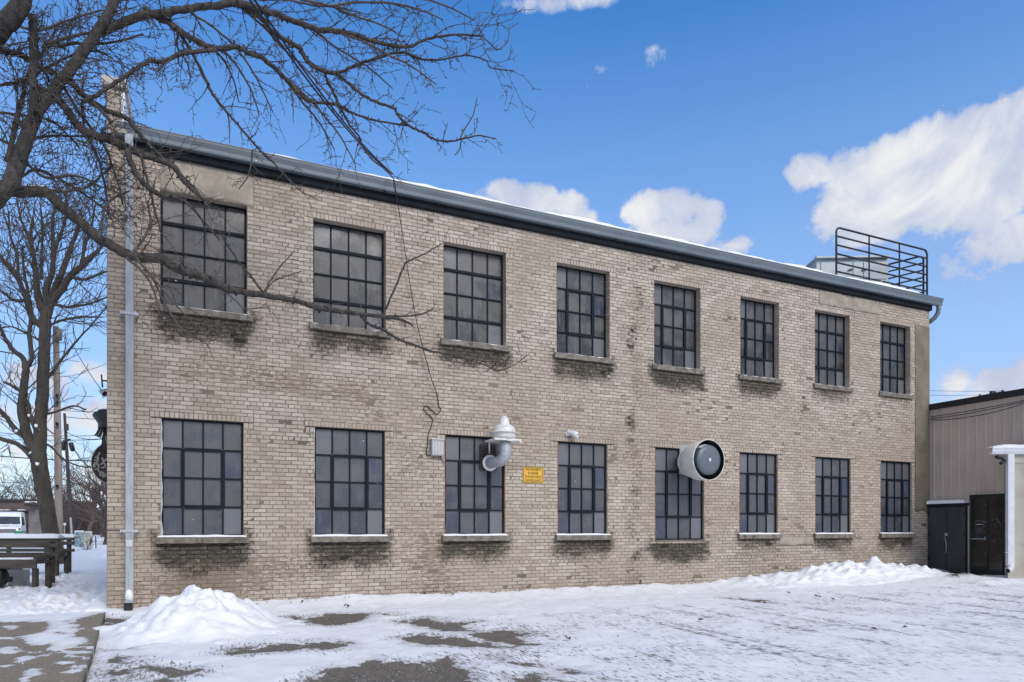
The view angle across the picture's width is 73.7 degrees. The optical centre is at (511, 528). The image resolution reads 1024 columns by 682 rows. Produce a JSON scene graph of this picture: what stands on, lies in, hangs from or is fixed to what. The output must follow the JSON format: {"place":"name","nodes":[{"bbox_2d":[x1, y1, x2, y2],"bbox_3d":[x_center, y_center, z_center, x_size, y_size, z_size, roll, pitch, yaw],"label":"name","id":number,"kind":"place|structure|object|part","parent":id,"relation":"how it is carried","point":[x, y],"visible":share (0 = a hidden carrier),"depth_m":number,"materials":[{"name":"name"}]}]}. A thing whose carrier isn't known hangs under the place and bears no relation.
{"place":"outdoors","nodes":[
{"label":"outdoors","id":0,"kind":"place"},
{"bbox_2d":[22,86,993,663],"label":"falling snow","id":1,"kind":"structure","parent":0,"point":[256,160],"depth_m":4.97,"materials":[{"name":"white snow"}]},
{"bbox_2d":[0,534,1023,681],"bbox_3d":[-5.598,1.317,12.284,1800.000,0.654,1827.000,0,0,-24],"label":"ground","id":2,"kind":"structure","parent":0,"point":[507,636],"depth_m":8.92,"materials":[{"name":"white snow"}]},
{"bbox_2d":[0,569,8,586],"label":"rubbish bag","id":3,"kind":"object","parent":2,"relation":"on","point":[4,576],"visible":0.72,"depth_m":14.95,"materials":[{"name":"black plastic"}]},
{"bbox_2d":[0,512,25,533],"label":"delivery van","id":4,"kind":"object","parent":2,"relation":"on","point":[12,523],"visible":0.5,"depth_m":63.10,"materials":[{"name":"white metal"}]},
{"bbox_2d":[0,464,31,498],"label":"bare tree","id":5,"kind":"object","parent":2,"relation":"on","point":[3,494],"visible":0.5,"depth_m":122.35,"materials":[{"name":"brown plant"}]},
{"bbox_2d":[8,569,29,585],"bbox_3d":[-11.376,1.087,15.750,0.320,0.530,0.320,0,0,0],"label":"plastic tub","id":6,"kind":"object","parent":2,"relation":"on","point":[19,577],"visible":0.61,"depth_m":15.60,"materials":[{"name":"grey plastic"}]},
{"bbox_2d":[0,458,54,498],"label":"bare tree","id":7,"kind":"object","parent":2,"relation":"on","point":[23,497],"visible":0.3,"depth_m":117.94,"materials":[{"name":"brown plant"}]},
{"bbox_2d":[0,534,64,587],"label":"timber bench","id":8,"kind":"object","parent":2,"relation":"on","point":[22,560],"visible":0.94,"depth_m":15.40,"materials":[{"name":"brown wood"}]},
{"bbox_2d":[24,501,41,533],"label":"grey pillar","id":9,"kind":"structure","parent":2,"relation":"on","point":[33,519],"depth_m":96.00,"materials":[{"name":"grey concrete"}]},
{"bbox_2d":[0,533,78,575],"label":"timber bench","id":10,"kind":"object","parent":2,"relation":"on","point":[69,543],"visible":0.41,"depth_m":19.73,"materials":[{"name":"brown wood"}]},
{"bbox_2d":[0,499,91,523],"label":"building","id":11,"kind":"structure","parent":2,"relation":"on","point":[9,505],"depth_m":112.00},
{"bbox_2d":[3,453,89,498],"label":"bare tree","id":12,"kind":"object","parent":2,"relation":"on","point":[29,487],"visible":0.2,"depth_m":118.35,"materials":[{"name":"brown plant"}]},
{"bbox_2d":[10,455,87,530],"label":"bare tree","id":13,"kind":"object","parent":2,"relation":"on","point":[53,499],"visible":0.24,"depth_m":94.81,"materials":[{"name":"brown plant"}]},
{"bbox_2d":[0,612,105,681],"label":"walkway","id":14,"kind":"structure","parent":2,"relation":"on","point":[57,647],"depth_m":7.77,"materials":[{"name":"concrete"}]},
{"bbox_2d":[0,106,106,563],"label":"bare tree","id":15,"kind":"object","parent":2,"relation":"on","point":[46,299],"visible":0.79,"depth_m":25.90,"materials":[{"name":"brown plant"}]},
{"bbox_2d":[4,430,106,536],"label":"bare tree","id":16,"kind":"object","parent":2,"relation":"on","point":[85,476],"visible":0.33,"depth_m":74.52,"materials":[{"name":"brown plant"}]},
{"bbox_2d":[53,326,63,546],"bbox_3d":[-17.907,-3.285,26.985,0.422,9.376,0.338,0,0,39],"label":"utility pole","id":17,"kind":"object","parent":2,"relation":"on","point":[58,487],"visible":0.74,"depth_m":26.91,"materials":[{"name":"brown wood"}]},
{"bbox_2d":[25,504,100,534],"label":"thicket","id":18,"kind":"object","parent":2,"relation":"on","point":[95,526],"visible":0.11,"depth_m":102.01,"materials":[{"name":"brown plant"}]},
{"bbox_2d":[62,413,74,545],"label":"utility pole","id":19,"kind":"object","parent":2,"relation":"on","point":[65,443],"visible":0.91,"depth_m":42.41,"materials":[{"name":"black metal"}]},
{"bbox_2d":[0,456,90,460],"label":"overhead wire","id":20,"kind":"object","parent":19,"relation":"attached to","point":[47,459],"visible":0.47,"depth_m":42.55,"materials":[{"name":"black metal"}]},
{"bbox_2d":[33,450,104,530],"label":"bare tree","id":21,"kind":"object","parent":2,"relation":"on","point":[91,522],"visible":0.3,"depth_m":87.95,"materials":[{"name":"brown plant"}]},
{"bbox_2d":[38,471,104,530],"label":"bare tree","id":22,"kind":"object","parent":2,"relation":"on","point":[78,520],"visible":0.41,"depth_m":91.94,"materials":[{"name":"brown plant"}]},
{"bbox_2d":[74,531,83,546],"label":"utility cabinet","id":23,"kind":"object","parent":2,"relation":"on","point":[81,537],"visible":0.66,"depth_m":40.98,"materials":[{"name":"grey metal"}]},
{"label":"door","id":24,"kind":"part","parent":23,"relation":"part of","materials":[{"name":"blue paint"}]},
{"bbox_2d":[62,437,106,531],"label":"bare tree","id":25,"kind":"object","parent":2,"relation":"on","point":[99,486],"visible":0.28,"depth_m":47.49,"materials":[{"name":"brown plant"}]},
{"bbox_2d":[77,528,99,549],"bbox_3d":[-23.620,0.689,38.066,1.153,1.625,1.063,0,0,-24],"label":"bare tree","id":26,"kind":"object","parent":2,"relation":"on","point":[90,542],"visible":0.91,"depth_m":38.00,"materials":[{"name":"plant"}]},
{"bbox_2d":[84,531,92,544],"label":"utility cabinet","id":27,"kind":"object","parent":2,"relation":"on","point":[88,536],"visible":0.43,"depth_m":42.98,"materials":[{"name":"grey metal"}]},
{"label":"door","id":28,"kind":"part","parent":27,"relation":"part of","materials":[{"name":"grey metal"}]},
{"bbox_2d":[83,483,106,544],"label":"bare tree","id":29,"kind":"object","parent":2,"relation":"on","point":[104,534],"visible":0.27,"depth_m":43.56,"materials":[{"name":"brown plant"}]},
{"bbox_2d":[92,584,305,651],"bbox_3d":[-4.502,1.132,9.656,3.171,0.636,3.688,0,0,-24],"label":"snow pile","id":30,"kind":"object","parent":2,"relation":"on","point":[192,613],"visible":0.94,"depth_m":8.92,"materials":[{"name":"snow"}]},
{"bbox_2d":[0,0,540,373],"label":"bare tree","id":31,"kind":"object","parent":2,"relation":"on","point":[42,99],"visible":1,"depth_m":9.29,"materials":[{"name":"grey plant"}]},
{"bbox_2d":[101,74,943,609],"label":"brick building","id":32,"kind":"structure","parent":2,"relation":"on","point":[287,454],"depth_m":13.95,"materials":[{"name":"beige brick"}]},
{"bbox_2d":[70,340,106,396],"bbox_3d":[-11.958,-4.584,19.250,0.018,4.133,11.906,0,0,-37],"label":"overhead wire","id":33,"kind":"object","parent":32,"relation":"attached to","point":[85,366],"visible":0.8,"depth_m":19.97,"materials":[{"name":"black metal"}]},
{"bbox_2d":[91,408,106,482],"bbox_3d":[-8.877,-1.820,15.200,0.796,1.680,0.796,0,0,-43],"label":"hanging sign","id":34,"kind":"object","parent":32,"relation":"attached to","point":[99,462],"visible":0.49,"depth_m":15.15,"materials":[{"name":"black metal"}]},
{"bbox_2d":[99,374,106,397],"bbox_3d":[-8.298,-2.892,13.879,0.180,0.480,0.133,0,0,30],"label":"wall lamp","id":35,"kind":"object","parent":32,"relation":"attached to","point":[103,392],"visible":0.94,"depth_m":13.88,"materials":[{"name":"grey metal"}]},
{"bbox_2d":[151,416,251,543],"bbox_3d":[-5.362,-0.833,11.853,1.600,2.185,0.191,0,0,-24],"label":"window","id":36,"kind":"structure","parent":32,"relation":"in","point":[202,461],"depth_m":11.89,"materials":[{"name":"glass"}]},
{"bbox_2d":[155,197,252,321],"bbox_3d":[-5.360,-4.732,11.928,1.533,2.115,0.266,0,0,-24],"label":"window","id":37,"kind":"structure","parent":32,"relation":"in","point":[206,299],"depth_m":11.99,"materials":[{"name":"glass"}]},
{"bbox_2d":[249,0,391,174],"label":"service cable","id":38,"kind":"object","parent":32,"relation":"attached to","point":[302,68],"visible":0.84,"depth_m":8.30,"materials":[{"name":"black rubber"}]},
{"bbox_2d":[306,426,392,541],"bbox_3d":[-3.057,-0.833,12.903,1.621,2.185,0.192,0,0,-24],"label":"window","id":39,"kind":"structure","parent":32,"relation":"in","point":[349,500],"depth_m":12.94,"materials":[{"name":"glass"}]},
{"bbox_2d":[309,221,390,337],"bbox_3d":[-3.075,-4.732,12.969,1.514,2.115,0.267,0,0,-24],"label":"window","id":40,"kind":"structure","parent":32,"relation":"in","point":[348,270],"depth_m":13.03,"materials":[{"name":"glass"}]},
{"bbox_2d":[394,180,443,461],"bbox_3d":[-1.829,-3.985,13.351,1.125,5.345,0.147,0,0,-35],"label":"drop cable","id":41,"kind":"object","parent":32,"relation":"hanging from","point":[418,330],"visible":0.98,"depth_m":13.35,"materials":[{"name":"black rubber"}]},
{"bbox_2d":[430,438,444,455],"bbox_3d":[-1.485,-1.601,13.533,0.268,0.328,0.131,0,0,-24],"label":"control box","id":42,"kind":"object","parent":32,"relation":"attached to","point":[436,447],"visible":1,"depth_m":13.49,"materials":[{"name":"grey metal"}]},
{"bbox_2d":[439,434,510,540],"bbox_3d":[-0.748,-0.833,13.956,1.616,2.185,0.191,0,0,-24],"label":"window","id":43,"kind":"structure","parent":32,"relation":"in","point":[474,497],"depth_m":13.97,"materials":[{"name":"glass"}]},
{"bbox_2d":[440,245,510,351],"bbox_3d":[-0.770,-4.732,14.020,1.524,2.115,0.267,0,0,-24],"label":"window","id":44,"kind":"structure","parent":32,"relation":"in","point":[473,280],"depth_m":14.09,"materials":[{"name":"glass"}]},
{"bbox_2d":[480,416,522,470],"bbox_3d":[-0.199,-1.715,13.829,0.666,1.075,0.757,0,0,-24],"label":"vent pipe","id":45,"kind":"object","parent":32,"relation":"attached to","point":[504,433],"visible":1,"depth_m":13.64,"materials":[{"name":"metal"}]},
{"bbox_2d":[523,467,542,482],"bbox_3d":[0.449,-1.127,14.480,0.475,0.342,0.012,0,0,-24],"label":"warning sign","id":46,"kind":"object","parent":32,"relation":"attached to","point":[532,474],"visible":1,"depth_m":14.47,"materials":[{"name":"yellow metal"}]},
{"bbox_2d":[565,430,578,437],"bbox_3d":[1.313,-2.039,14.781,0.296,0.197,0.154,0,0,29],"label":"security camera","id":47,"kind":"object","parent":32,"relation":"attached to","point":[571,433],"visible":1,"depth_m":14.73,"materials":[{"name":"white plastic"}]},
{"bbox_2d":[555,441,612,539],"bbox_3d":[1.555,-0.833,15.005,1.557,2.185,0.192,0,0,-24],"label":"window","id":48,"kind":"structure","parent":32,"relation":"in","point":[581,504],"depth_m":15.04,"materials":[{"name":"glass"}]},
{"bbox_2d":[554,266,613,363],"bbox_3d":[1.554,-4.732,15.079,1.499,2.115,0.266,0,0,-24],"label":"window","id":49,"kind":"structure","parent":32,"relation":"in","point":[581,294],"depth_m":15.15,"materials":[{"name":"glass"}]},
{"bbox_2d":[650,446,703,540],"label":"window","id":50,"kind":"structure","parent":32,"relation":"in","point":[678,497],"depth_m":16.11,"materials":[{"name":"glass"}]},
{"bbox_2d":[652,283,704,374],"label":"window","id":51,"kind":"structure","parent":32,"relation":"in","point":[674,307],"depth_m":16.22,"materials":[{"name":"glass"}]},
{"bbox_2d":[677,439,724,480],"bbox_3d":[4.310,-1.551,15.827,0.938,0.937,0.831,0,0,-24],"label":"exhaust fan","id":52,"kind":"object","parent":32,"relation":"attached to","point":[702,460],"depth_m":15.51,"materials":[{"name":"metal"}]},
{"bbox_2d":[737,452,782,538],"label":"window","id":53,"kind":"structure","parent":32,"relation":"in","point":[758,506],"depth_m":17.16,"materials":[{"name":"glass"}]},
{"bbox_2d":[738,299,782,383],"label":"window","id":54,"kind":"structure","parent":32,"relation":"in","point":[757,318],"depth_m":17.29,"materials":[{"name":"glass"}]},
{"bbox_2d":[811,456,855,537],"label":"window","id":55,"kind":"structure","parent":32,"relation":"in","point":[831,473],"depth_m":18.24,"materials":[{"name":"glass"}]},
{"bbox_2d":[813,312,853,391],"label":"window","id":56,"kind":"structure","parent":32,"relation":"in","point":[829,329],"depth_m":18.36,"materials":[{"name":"glass"}]},
{"bbox_2d":[806,254,890,283],"bbox_3d":[10.102,-7.396,20.860,2.194,1.493,1.350,0,0,0],"label":"rooftop unit","id":57,"kind":"object","parent":32,"relation":"on","point":[826,264],"visible":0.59,"depth_m":20.28,"materials":[{"name":"grey metal"}]},
{"bbox_3d":[9.643,-7.661,20.292,0.933,0.507,0.024,0,0,0],"label":"access door","id":58,"kind":"part","parent":57,"relation":"part of","materials":[{"name":"grey metal"}]},
{"bbox_3d":[10.282,-7.661,20.292,0.284,0.507,0.024,0,0,0],"label":"access door","id":59,"kind":"part","parent":57,"relation":"part of","materials":[{"name":"grey metal"}]},
{"bbox_3d":[10.789,-7.661,20.292,0.669,0.507,0.024,0,0,0],"label":"access door","id":60,"kind":"part","parent":57,"relation":"part of","materials":[{"name":"grey metal"}]},
{"bbox_2d":[835,227,927,294],"bbox_3d":[10.462,-7.255,19.207,3.780,1.810,0.074,0,0,-24],"label":"roof railing","id":61,"kind":"object","parent":32,"relation":"on","point":[869,253],"visible":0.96,"depth_m":19.12,"materials":[{"name":"black metal"}]},
{"bbox_2d":[879,324,913,399],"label":"window","id":62,"kind":"structure","parent":32,"relation":"in","point":[892,338],"depth_m":19.40,"materials":[{"name":"glass"}]},
{"bbox_2d":[877,460,916,537],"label":"window","id":63,"kind":"structure","parent":32,"relation":"in","point":[895,475],"depth_m":19.27,"materials":[{"name":"glass"}]},
{"bbox_2d":[888,256,923,293],"bbox_3d":[10.613,-7.195,21.623,0.054,1.690,4.352,0,0,-43],"label":"roof railing","id":64,"kind":"object","parent":32,"relation":"on","point":[922,277],"visible":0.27,"depth_m":20.27,"materials":[{"name":"black metal"}]},
{"bbox_2d":[730,556,955,588],"bbox_3d":[8.684,1.072,17.283,8.176,0.722,2.473,0,0,-24],"label":"snow pile","id":65,"kind":"object","parent":2,"relation":"on","point":[874,570],"visible":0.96,"depth_m":16.49,"materials":[{"name":"snow"}]},
{"bbox_2d":[926,499,968,573],"bbox_3d":[12.278,0.293,19.254,0.155,2.213,1.112,0,0,-24],"label":"door frame","id":66,"kind":"object","parent":2,"relation":"on","point":[947,535],"visible":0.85,"depth_m":19.20,"materials":[{"name":"grey metal"}]},
{"bbox_3d":[12.145,0.338,19.500,0.040,1.884,0.515,0,0,-24],"label":"door","id":67,"kind":"part","parent":66,"relation":"part of","materials":[{"name":"black metal"}]},
{"bbox_3d":[12.365,0.338,19.018,0.040,1.884,0.520,0,0,-24],"label":"door","id":68,"kind":"part","parent":66,"relation":"part of","materials":[{"name":"black metal"}]},
{"bbox_2d":[929,388,1023,574],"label":"metal building","id":69,"kind":"structure","parent":2,"relation":"on","point":[965,465],"depth_m":18.57,"materials":[{"name":"beige metal"}]},
{"bbox_2d":[931,400,1023,420],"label":"service cable","id":70,"kind":"object","parent":69,"relation":"attached to","point":[979,411],"visible":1,"depth_m":18.34,"materials":[{"name":"black rubber"}]},
{"bbox_2d":[970,495,986,570],"bbox_3d":[12.713,0.122,18.570,0.042,2.036,0.460,0,0,-24],"label":"door","id":71,"kind":"structure","parent":69,"relation":"in","point":[978,509],"depth_m":18.58,"materials":[{"name":"black metal"}]},
{"bbox_2d":[979,390,1003,395],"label":"utility pole","id":72,"kind":"object","parent":2,"relation":"on","point":[990,392],"visible":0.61,"depth_m":45.94,"materials":[{"name":"black metal"}]},
{"bbox_2d":[987,444,1023,577],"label":"stucco annex","id":73,"kind":"object","parent":2,"relation":"on","point":[1014,453],"visible":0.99,"depth_m":17.21,"materials":[{"name":"white paint"}]},
{"bbox_2d":[995,455,1005,464],"bbox_3d":[12.373,-1.730,17.251,0.292,0.245,0.124,0,0,-1],"label":"floodlight","id":74,"kind":"object","parent":73,"relation":"attached to","point":[1003,461],"visible":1,"depth_m":17.20,"materials":[{"name":"black metal"}]},
{"bbox_2d":[0,0,1023,509],"label":"sky","id":75,"kind":"structure","parent":0,"point":[739,126],"materials":[{"name":"blue"}]}
]}

